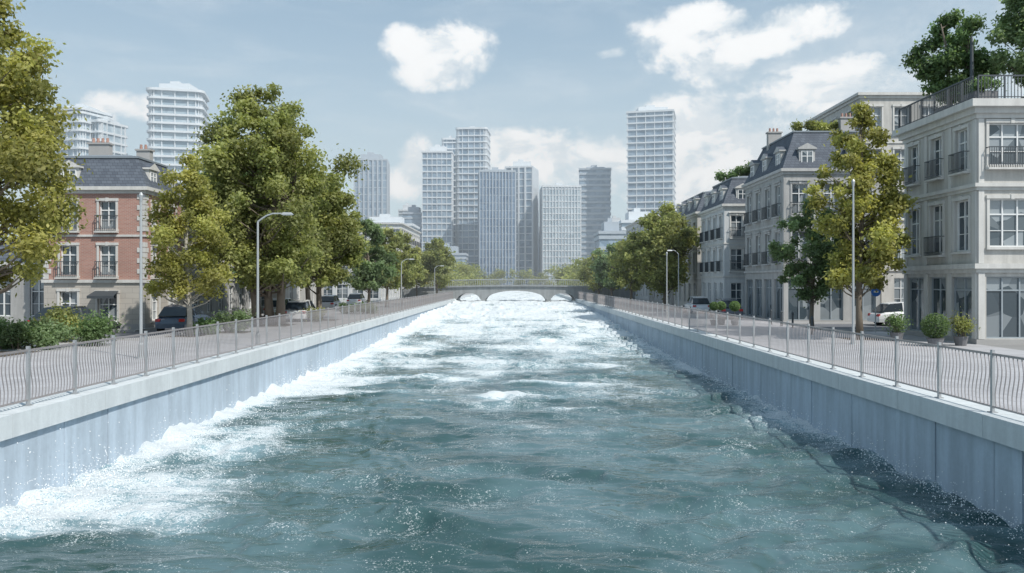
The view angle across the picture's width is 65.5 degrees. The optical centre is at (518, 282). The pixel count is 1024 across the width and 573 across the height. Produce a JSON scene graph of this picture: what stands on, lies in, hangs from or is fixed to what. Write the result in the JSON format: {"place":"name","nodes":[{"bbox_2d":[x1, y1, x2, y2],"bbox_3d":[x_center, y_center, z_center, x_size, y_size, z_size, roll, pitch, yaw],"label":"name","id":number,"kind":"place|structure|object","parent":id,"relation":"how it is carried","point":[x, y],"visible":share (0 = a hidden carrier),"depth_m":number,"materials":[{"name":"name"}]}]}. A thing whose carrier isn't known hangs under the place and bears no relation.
{"place":"outdoors","nodes":[
{"label":"outdoors","id":0,"kind":"place"},
{"bbox_2d":[0,341,136,362],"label":"pavement","id":1,"kind":"structure","parent":0,"point":[22,348],"depth_m":32.00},
{"bbox_2d":[0,314,77,349],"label":"garden shrub","id":2,"kind":"object","parent":1,"relation":"on","point":[17,335],"visible":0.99,"depth_m":32.06,"materials":[{"name":"green plant"}]},
{"bbox_2d":[29,298,87,342],"bbox_3d":[-20.686,1.741,35.968,2.588,2.046,2.769,0,0,15],"label":"garden shrub","id":3,"kind":"object","parent":1,"relation":"on","point":[70,316],"visible":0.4,"depth_m":35.89,"materials":[{"name":"green plant"}]},
{"bbox_2d":[69,307,129,346],"bbox_3d":[-18.100,1.837,34.126,2.532,1.804,2.726,0,0,0],"label":"garden shrub","id":4,"kind":"object","parent":1,"relation":"on","point":[97,328],"visible":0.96,"depth_m":33.66,"materials":[{"name":"green plant"}]},
{"bbox_2d":[74,332,175,337],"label":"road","id":5,"kind":"structure","parent":0,"point":[118,334],"depth_m":41.19,"materials":[{"name":"asphalt"}]},
{"bbox_2d":[27,305,119,330],"bbox_3d":[-23.290,1.954,41.800,4.140,1.489,1.804,0,0,0],"label":"parked car","id":6,"kind":"object","parent":5,"relation":"on","point":[43,311],"visible":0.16,"depth_m":41.20,"materials":[{"name":"paint"}]},
{"bbox_2d":[0,303,451,507],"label":"quay wall","id":7,"kind":"structure","parent":0,"point":[202,399],"depth_m":21.49,"materials":[{"name":"grey concrete"}]},
{"bbox_2d":[0,294,475,441],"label":"coping","id":8,"kind":"object","parent":7,"relation":"on","point":[17,419],"visible":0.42,"depth_m":22.11,"materials":[{"name":"concrete"}]},
{"bbox_2d":[0,291,452,407],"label":"quay railing","id":9,"kind":"object","parent":8,"relation":"on","point":[252,340],"visible":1,"depth_m":24.75,"materials":[{"name":"metal"}]},
{"bbox_2d":[256,212,293,345],"bbox_3d":[-10.276,-0.125,33.500,1.652,5.650,0.320,0,0,0],"label":"street lamp","id":10,"kind":"object","parent":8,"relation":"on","point":[257,315],"visible":0.74,"depth_m":33.47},
{"bbox_2d":[0,293,471,404],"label":"pavement","id":11,"kind":"structure","parent":0,"point":[242,344],"depth_m":27.15,"materials":[{"name":"concrete"}]},
{"bbox_2d":[136,192,143,358],"bbox_3d":[-13.400,-0.250,28.300,0.304,5.900,0.320,0,0,0],"label":"street lamp","id":12,"kind":"object","parent":11,"relation":"on","point":[140,346],"visible":0.82,"depth_m":28.26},
{"bbox_2d":[343,218,400,302],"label":"ash tree","id":13,"kind":"object","parent":11,"relation":"on","point":[370,269],"visible":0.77,"depth_m":73.38,"materials":[{"name":"green plant"}]},
{"bbox_2d":[353,225,413,306],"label":"ash tree","id":14,"kind":"object","parent":11,"relation":"on","point":[393,242],"visible":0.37,"depth_m":85.10,"materials":[{"name":"green plant"}]},
{"bbox_2d":[387,229,424,297],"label":"ash tree","id":15,"kind":"object","parent":11,"relation":"on","point":[415,266],"visible":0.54,"depth_m":97.36,"materials":[{"name":"green plant"}]},
{"bbox_2d":[419,237,456,293],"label":"lime tree","id":16,"kind":"object","parent":11,"relation":"on","point":[431,258],"visible":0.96,"depth_m":122.92,"materials":[{"name":"green plant"}]},
{"bbox_2d":[143,303,372,331],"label":"road","id":17,"kind":"structure","parent":0,"point":[155,330],"depth_m":45.09,"materials":[{"name":"asphalt"}]},
{"bbox_2d":[155,304,211,330],"bbox_3d":[-18.600,1.954,44.510,1.804,1.489,4.140,0,0,0],"label":"parked car","id":18,"kind":"object","parent":17,"relation":"on","point":[172,315],"visible":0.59,"depth_m":42.83,"materials":[{"name":"paint"}]},
{"bbox_2d":[285,300,316,320],"bbox_3d":[-15.200,1.954,56.010,1.804,1.489,4.140,0,0,0],"label":"parked car","id":19,"kind":"object","parent":17,"relation":"on","point":[294,306],"visible":0.27,"depth_m":54.48,"materials":[{"name":"paint"}]},
{"bbox_2d":[322,295,341,308],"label":"parked car","id":20,"kind":"object","parent":17,"relation":"on","point":[331,301],"visible":0.53,"depth_m":76.42,"materials":[{"name":"paint"}]},
{"bbox_2d":[354,152,389,220],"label":"office tower","id":21,"kind":"structure","parent":0,"point":[372,187],"depth_m":400.02,"materials":[{"name":"blue glass"}]},
{"bbox_2d":[369,214,419,230],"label":"midrise block","id":22,"kind":"structure","parent":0,"point":[384,218],"depth_m":306.00,"materials":[{"name":"white concrete"}]},
{"bbox_2d":[402,205,421,249],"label":"office tower","id":23,"kind":"structure","parent":0,"point":[413,214],"depth_m":400.00,"materials":[{"name":"grey glass"}]},
{"bbox_2d":[0,319,880,356],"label":"tree pit soil","id":24,"kind":"object","parent":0,"point":[274,325],"visible":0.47,"depth_m":38.16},
{"bbox_2d":[0,0,100,297],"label":"plane tree","id":25,"kind":"object","parent":24,"relation":"on","point":[29,148],"visible":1,"depth_m":29.79,"materials":[{"name":"green plant"}]},
{"bbox_2d":[138,150,241,335],"bbox_3d":[-16.575,-1.953,40.367,4.820,9.418,6.412,0,0,-28],"label":"birch tree","id":26,"kind":"object","parent":24,"relation":"on","point":[197,201],"visible":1,"depth_m":39.46,"materials":[{"name":"green plant"}]},
{"bbox_2d":[185,315,222,334],"bbox_3d":[-16.210,2.226,41.490,1.880,1.061,1.839,0,0,0],"label":"garden shrub","id":27,"kind":"object","parent":24,"relation":"on","point":[201,321],"visible":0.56,"depth_m":41.28,"materials":[{"name":"green plant"}]},
{"bbox_2d":[212,306,256,332],"bbox_3d":[-15.362,2.015,43.035,2.242,1.518,2.050,0,0,0],"label":"garden shrub","id":28,"kind":"object","parent":24,"relation":"on","point":[239,314],"visible":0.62,"depth_m":42.69,"materials":[{"name":"green plant"}]},
{"bbox_2d":[176,82,368,325],"bbox_3d":[-15.558,-4.905,50.301,10.051,15.367,12.538,0,0,23],"label":"lime tree","id":29,"kind":"object","parent":24,"relation":"on","point":[289,245],"visible":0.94,"depth_m":48.29,"materials":[{"name":"green plant"}]},
{"bbox_2d":[283,173,369,309],"bbox_3d":[-13.727,-2.650,57.170,7.725,10.821,7.234,0,0,-41],"label":"lime tree","id":30,"kind":"object","parent":24,"relation":"on","point":[347,244],"visible":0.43,"depth_m":56.30,"materials":[{"name":"green plant"}]},
{"bbox_2d":[613,200,700,308],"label":"lime tree","id":31,"kind":"object","parent":24,"relation":"on","point":[652,245],"visible":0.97,"depth_m":78.40,"materials":[{"name":"green plant"}]},
{"bbox_2d":[802,96,919,338],"bbox_3d":[16.539,-3.041,37.790,4.836,11.592,6.517,0,0,38],"label":"poplar tree","id":32,"kind":"object","parent":24,"relation":"on","point":[882,231],"visible":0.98,"depth_m":37.32,"materials":[{"name":"green plant"}]},
{"bbox_2d":[478,167,515,284],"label":"office tower","id":33,"kind":"structure","parent":0,"point":[496,218],"depth_m":369.88,"materials":[{"name":"grey glass"}]},
{"bbox_2d":[0,291,1023,572],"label":"river water","id":34,"kind":"structure","parent":0,"point":[448,453],"depth_m":18.09,"materials":[{"name":"liquid"}]},
{"bbox_2d":[0,295,1023,559],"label":"water spray","id":35,"kind":"object","parent":34,"relation":"on","point":[88,475],"visible":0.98,"depth_m":23.94,"materials":[{"name":"liquid"}]},
{"bbox_2d":[0,0,1023,236],"label":"sky","id":36,"kind":"structure","parent":0,"point":[553,84],"materials":[{"name":"blue"}]},
{"bbox_2d":[539,183,580,284],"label":"office tower","id":37,"kind":"structure","parent":0,"point":[559,224],"depth_m":399.92,"materials":[{"name":"grey glass"}]},
{"bbox_2d":[579,165,611,260],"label":"office tower","id":38,"kind":"structure","parent":0,"point":[594,182],"depth_m":405.00,"materials":[{"name":"grey glass"}]},
{"bbox_2d":[561,293,1023,412],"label":"pavement","id":39,"kind":"structure","parent":0,"point":[977,347],"depth_m":28.59,"materials":[{"name":"concrete"}]},
{"bbox_2d":[578,248,617,293],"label":"ash tree","id":40,"kind":"object","parent":39,"relation":"on","point":[584,274],"visible":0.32,"depth_m":125.30,"materials":[{"name":"green plant"}]},
{"bbox_2d":[588,242,623,295],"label":"ash tree","id":41,"kind":"object","parent":39,"relation":"on","point":[600,267],"visible":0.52,"depth_m":111.35,"materials":[{"name":"green plant"}]},
{"bbox_2d":[607,234,644,303],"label":"lime tree","id":42,"kind":"object","parent":39,"relation":"on","point":[626,279],"visible":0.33,"depth_m":94.93,"materials":[{"name":"green plant"}]},
{"bbox_2d":[683,296,709,312],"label":"parked car","id":43,"kind":"object","parent":39,"relation":"on","point":[699,302],"visible":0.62,"depth_m":68.50,"materials":[{"name":"paint"}]},
{"bbox_2d":[709,299,742,318],"bbox_3d":[15.600,1.954,60.010,1.804,1.489,4.140,0,0,0],"label":"parked car","id":44,"kind":"object","parent":39,"relation":"on","point":[728,309],"visible":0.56,"depth_m":58.36,"materials":[{"name":"paint"}]},
{"bbox_2d":[767,196,845,330],"bbox_3d":[16.392,-1.050,44.443,4.781,7.611,4.362,0,0,13],"label":"ash tree","id":45,"kind":"object","parent":39,"relation":"on","point":[816,249],"visible":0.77,"depth_m":44.01,"materials":[{"name":"green plant"}]},
{"bbox_2d":[849,179,855,344],"bbox_3d":[14.600,-0.900,34.700,0.304,7.200,0.320,0,0,0],"label":"street lamp","id":46,"kind":"object","parent":39,"relation":"on","point":[853,291],"visible":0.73,"depth_m":34.67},
{"bbox_2d":[882,311,912,340],"bbox_3d":[17.531,1.939,36.570,1.477,1.502,1.287,0,0,-43],"label":"potted shrub","id":47,"kind":"object","parent":39,"relation":"on","point":[897,321],"visible":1,"depth_m":36.43,"materials":[{"name":"green plant"}]},
{"bbox_2d":[920,313,950,344],"bbox_3d":[17.596,1.977,33.598,1.200,1.406,1.175,0,0,0],"label":"potted boxwood","id":48,"kind":"object","parent":39,"relation":"on","point":[934,331],"visible":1,"depth_m":33.38,"materials":[{"name":"green plant"}]},
{"bbox_2d":[946,306,980,345],"bbox_3d":[18.860,1.847,33.882,1.260,1.687,1.366,0,0,0],"label":"potted shrub","id":49,"kind":"object","parent":39,"relation":"on","point":[961,326],"visible":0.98,"depth_m":33.76,"materials":[{"name":"green plant"}]},
{"bbox_2d":[577,302,1023,526],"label":"quay wall","id":50,"kind":"structure","parent":0,"point":[965,462],"depth_m":20.51,"materials":[{"name":"grey concrete"}]},
{"bbox_2d":[556,293,1023,450],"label":"coping","id":51,"kind":"object","parent":50,"relation":"on","point":[1003,427],"visible":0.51,"depth_m":20.85,"materials":[{"name":"concrete"}]},
{"bbox_2d":[578,291,1023,415],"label":"quay railing","id":52,"kind":"object","parent":51,"relation":"on","point":[639,309],"visible":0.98,"depth_m":23.14,"materials":[{"name":"metal"}]},
{"bbox_2d":[784,324,903,329],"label":"road","id":53,"kind":"structure","parent":0,"point":[849,326],"depth_m":48.62,"materials":[{"name":"asphalt"}]},
{"bbox_2d":[867,302,903,325],"bbox_3d":[24.210,1.954,49.800,4.140,1.489,1.804,0,0,0],"label":"parked car","id":54,"kind":"object","parent":53,"relation":"on","point":[885,308],"visible":0.36,"depth_m":49.15,"materials":[{"name":"paint"}]},
{"bbox_2d":[979,344,1023,350],"bbox_3d":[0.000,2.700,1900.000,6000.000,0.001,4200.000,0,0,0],"label":"ground","id":55,"kind":"structure","parent":0,"point":[1016,346],"depth_m":34.08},
{"bbox_2d":[54,104,127,160],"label":"glass high rise","id":56,"kind":"structure","parent":55,"relation":"on","point":[99,124],"depth_m":299.37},
{"bbox_2d":[44,283,182,323],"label":"ground floor walls","id":57,"kind":"structure","parent":55,"relation":"on","point":[129,301],"depth_m":45.00,"materials":[{"name":"stone"}]},
{"bbox_2d":[44,194,182,279],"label":"walls","id":58,"kind":"structure","parent":57,"relation":"on","point":[128,253],"depth_m":45.00,"materials":[{"name":"red brick"}]},
{"bbox_2d":[37,186,183,322],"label":"trim","id":59,"kind":"structure","parent":58,"relation":"attached to","point":[117,190],"depth_m":44.92,"materials":[{"name":"stone"}]},
{"bbox_2d":[87,291,117,298],"bbox_3d":[-23.200,0.675,44.590,1.500,0.450,0.780,0,0,0],"label":"awning","id":60,"kind":"object","parent":59,"relation":"attached to","point":[102,295],"visible":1,"depth_m":44.26,"materials":[{"name":"fabric"}]},
{"bbox_2d":[55,215,162,276],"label":"balcony railings","id":61,"kind":"object","parent":59,"relation":"on","point":[96,274],"visible":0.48,"depth_m":44.73,"materials":[{"name":"metal"}]},
{"bbox_2d":[46,158,180,194],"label":"roof","id":62,"kind":"structure","parent":59,"relation":"on","point":[118,171],"depth_m":45.35,"materials":[{"name":"tile"}]},
{"bbox_2d":[62,156,167,167],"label":"roof edges","id":63,"kind":"object","parent":62,"relation":"on","point":[151,161],"visible":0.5,"depth_m":45.67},
{"bbox_2d":[61,160,173,184],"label":"dormers","id":64,"kind":"object","parent":62,"relation":"attached to","point":[147,170],"visible":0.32,"depth_m":45.30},
{"bbox_2d":[87,142,154,160],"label":"chimneys","id":65,"kind":"object","parent":62,"relation":"on","point":[100,148],"visible":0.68,"depth_m":47.27,"materials":[{"name":"stone"}]},
{"bbox_2d":[43,194,183,278],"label":"quoins","id":66,"kind":"object","parent":58,"relation":"attached to","point":[144,228],"visible":0.31,"depth_m":44.97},
{"bbox_2d":[61,169,174,319],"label":"window frames","id":67,"kind":"structure","parent":58,"relation":"attached to","point":[101,255],"depth_m":45.14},
{"bbox_2d":[63,170,173,319],"bbox_3d":[-22.746,-1.865,46.220,6.136,9.030,2.517,0,0,-40],"label":"glass","id":68,"kind":"object","parent":67,"relation":"in","point":[113,310],"visible":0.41,"depth_m":45.20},
{"bbox_2d":[146,81,209,189],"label":"glass high rise","id":69,"kind":"structure","parent":55,"relation":"on","point":[177,114],"depth_m":297.03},
{"bbox_2d":[324,232,399,302],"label":"white apartment block","id":70,"kind":"structure","parent":55,"relation":"on","point":[343,291],"depth_m":104.19,"materials":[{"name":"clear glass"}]},
{"bbox_2d":[374,222,420,298],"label":"white apartment block","id":71,"kind":"structure","parent":55,"relation":"on","point":[406,229],"depth_m":130.35,"materials":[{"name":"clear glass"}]},
{"bbox_2d":[421,145,453,251],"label":"glass high rise","id":72,"kind":"structure","parent":55,"relation":"on","point":[437,191],"depth_m":395.00,"materials":[{"name":"glass"}]},
{"bbox_2d":[441,126,490,275],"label":"glass high rise","id":73,"kind":"structure","parent":55,"relation":"on","point":[469,147],"depth_m":402.04,"materials":[{"name":"glass"}]},
{"bbox_2d":[68,299,902,340],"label":"kerb","id":74,"kind":"structure","parent":55,"relation":"on","point":[153,328],"depth_m":43.80,"materials":[{"name":"stone"}]},
{"bbox_2d":[404,279,635,301],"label":"arch bridge","id":75,"kind":"structure","parent":55,"relation":"on","point":[548,292],"depth_m":130.00,"materials":[{"name":"stone"}]},
{"bbox_2d":[420,249,619,287],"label":"distant trees","id":76,"kind":"object","parent":55,"relation":"on","point":[467,272],"visible":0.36,"depth_m":222.68,"materials":[{"name":"green plant"}]},
{"bbox_2d":[505,160,538,284],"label":"glass high rise","id":77,"kind":"structure","parent":55,"relation":"on","point":[527,215],"depth_m":411.66,"materials":[{"name":"glass"}]},
{"bbox_2d":[593,218,625,287],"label":"midrise block","id":78,"kind":"structure","parent":55,"relation":"on","point":[610,233],"depth_m":235.00,"materials":[{"name":"white concrete"}]},
{"bbox_2d":[618,208,649,230],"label":"midrise block","id":79,"kind":"structure","parent":55,"relation":"on","point":[635,214],"depth_m":249.50,"materials":[{"name":"white concrete"}]},
{"bbox_2d":[625,215,660,300],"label":"stone apartment block","id":80,"kind":"structure","parent":55,"relation":"on","point":[643,293],"depth_m":124.27,"materials":[{"name":"grey stone"}]},
{"bbox_2d":[626,105,675,214],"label":"glass high rise","id":81,"kind":"structure","parent":55,"relation":"on","point":[651,154],"depth_m":385.34,"materials":[{"name":"glass"}]},
{"bbox_2d":[649,211,676,304],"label":"cream townhouse","id":82,"kind":"structure","parent":55,"relation":"on","point":[654,297],"depth_m":103.50,"materials":[{"name":"stone"}]},
{"bbox_2d":[674,190,711,306],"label":"cream townhouse","id":83,"kind":"structure","parent":55,"relation":"on","point":[691,208],"depth_m":82.22,"materials":[{"name":"stone"}]},
{"bbox_2d":[698,176,747,313],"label":"pale townhouse","id":84,"kind":"structure","parent":55,"relation":"on","point":[722,240],"depth_m":68.55,"materials":[{"name":"beige stone"}]},
{"bbox_2d":[704,189,742,305],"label":"window frames","id":85,"kind":"structure","parent":84,"relation":"in","point":[736,255],"depth_m":69.51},
{"bbox_2d":[714,160,749,181],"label":"rooftop shrub","id":86,"kind":"object","parent":84,"relation":"on","point":[741,170],"visible":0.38,"depth_m":72.07,"materials":[{"name":"green plant"}]},
{"bbox_2d":[741,113,879,321],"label":"mansard townhouse","id":87,"kind":"structure","parent":55,"relation":"on","point":[784,168],"depth_m":55.55,"materials":[{"name":"stone"}]},
{"bbox_2d":[749,151,870,263],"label":"window frames","id":88,"kind":"structure","parent":87,"relation":"in","point":[798,193],"depth_m":56.22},
{"bbox_2d":[789,117,837,130],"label":"rooftop shrub","id":89,"kind":"object","parent":87,"relation":"on","point":[811,125],"visible":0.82,"depth_m":57.41,"materials":[{"name":"green plant"}]},
{"bbox_2d":[903,330,1023,343],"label":"plinth","id":90,"kind":"structure","parent":55,"relation":"on","point":[984,341],"depth_m":34.64,"materials":[{"name":"stone"}]},
{"bbox_2d":[908,118,1023,338],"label":"walls","id":91,"kind":"structure","parent":90,"relation":"on","point":[1003,176],"depth_m":36.40,"materials":[{"name":"beige stone"}]},
{"bbox_2d":[892,98,1023,338],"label":"trim","id":92,"kind":"structure","parent":91,"relation":"attached to","point":[974,109],"depth_m":35.28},
{"bbox_2d":[903,146,1023,255],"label":"balcony railings","id":93,"kind":"object","parent":92,"relation":"on","point":[910,170],"visible":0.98,"depth_m":37.35,"materials":[{"name":"metal"}]},
{"bbox_2d":[910,277,1023,337],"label":"shop frames","id":94,"kind":"structure","parent":91,"relation":"attached to","point":[955,289],"depth_m":36.69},
{"bbox_2d":[911,123,1023,254],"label":"window frames","id":95,"kind":"structure","parent":91,"relation":"attached to","point":[964,201],"depth_m":36.31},
{"bbox_2d":[912,125,1023,336],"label":"glass","id":96,"kind":"object","parent":91,"relation":"in","point":[993,313],"visible":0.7,"depth_m":34.90,"materials":[{"name":"glass"}]},
{"bbox_3d":[-31.800,2.650,50.750,8.500,0.100,6.600,0,0,0],"label":"plinth","id":97,"kind":"object","parent":55,"relation":"on","visible":0},
{"bbox_2d":[0,269,43,323],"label":"walls","id":98,"kind":"structure","parent":97,"relation":"on","point":[21,305],"depth_m":47.50,"materials":[{"name":"paint"}]},
{"bbox_2d":[0,280,43,315],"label":"window frames","id":99,"kind":"structure","parent":98,"relation":"attached to","point":[32,291],"depth_m":47.63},
{"bbox_2d":[0,281,43,314],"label":"glass","id":100,"kind":"object","parent":99,"relation":"in","point":[35,302],"visible":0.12,"depth_m":47.70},
{"bbox_3d":[-25.400,2.650,59.500,7.300,0.100,13.100,0,0,0],"label":"plinth","id":101,"kind":"object","parent":55,"relation":"on","visible":0},
{"bbox_2d":[184,234,250,316],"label":"walls","id":102,"kind":"structure","parent":101,"relation":"on","point":[235,299],"depth_m":59.53,"materials":[{"name":"stone"}]},
{"bbox_2d":[194,265,250,311],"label":"window frames","id":103,"kind":"structure","parent":102,"relation":"attached to","point":[220,302],"depth_m":60.55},
{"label":"plinth","id":104,"kind":"object","parent":55,"relation":"on","visible":0},
{"bbox_2d":[259,278,323,312],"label":"walls","id":105,"kind":"structure","parent":104,"relation":"on","point":[295,294],"depth_m":74.00,"materials":[{"name":"paint"}]},
{"bbox_3d":[28.950,2.650,63.000,8.200,0.100,10.100,0,0,0],"label":"plinth","id":106,"kind":"object","parent":55,"relation":"on","visible":0},
{"bbox_2d":[819,98,958,302],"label":"walls","id":107,"kind":"structure","parent":106,"relation":"on","point":[887,294],"depth_m":58.00,"materials":[{"name":"beige stone"}]},
{"bbox_2d":[807,92,953,270],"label":"trim","id":108,"kind":"structure","parent":107,"relation":"attached to","point":[841,104],"depth_m":57.92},
{"bbox_2d":[832,107,935,302],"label":"window frames","id":109,"kind":"structure","parent":107,"relation":"attached to","point":[900,158],"depth_m":58.12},
{"bbox_2d":[851,108,930,301],"bbox_3d":[26.747,-5.412,60.767,5.449,14.784,11.440,0,0,-41],"label":"glass","id":110,"kind":"object","parent":109,"relation":"in","point":[896,281],"visible":0.05,"depth_m":58.20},
{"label":"terrace","id":111,"kind":"structure","parent":0,"visible":0},
{"bbox_2d":[898,75,1023,127],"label":"terrace railing","id":112,"kind":"object","parent":111,"relation":"on","point":[909,113],"visible":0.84,"depth_m":36.48,"materials":[{"name":"metal"}]},
{"bbox_2d":[935,91,1023,111],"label":"planters","id":113,"kind":"object","parent":111,"relation":"on","point":[986,94],"visible":0.17,"depth_m":35.70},
{"bbox_2d":[897,8,1017,106],"bbox_3d":[21.482,-10.920,39.227,3.757,4.976,4.911,0,0,-43],"label":"rooftop tree","id":114,"kind":"object","parent":113,"relation":"on","point":[933,70],"visible":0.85,"depth_m":38.63,"materials":[{"name":"green plant"}]},
{"bbox_2d":[966,73,1007,91],"bbox_3d":[21.002,-9.017,36.060,1.725,1.029,1.745,0,0,0],"label":"rooftop shrub","id":115,"kind":"object","parent":113,"relation":"on","point":[998,82],"visible":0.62,"depth_m":35.66,"materials":[{"name":"green plant"}]},
{"bbox_2d":[982,0,1023,87],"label":"rooftop tree","id":116,"kind":"object","parent":113,"relation":"on","point":[1009,27],"visible":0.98,"depth_m":36.69,"materials":[{"name":"green plant"}]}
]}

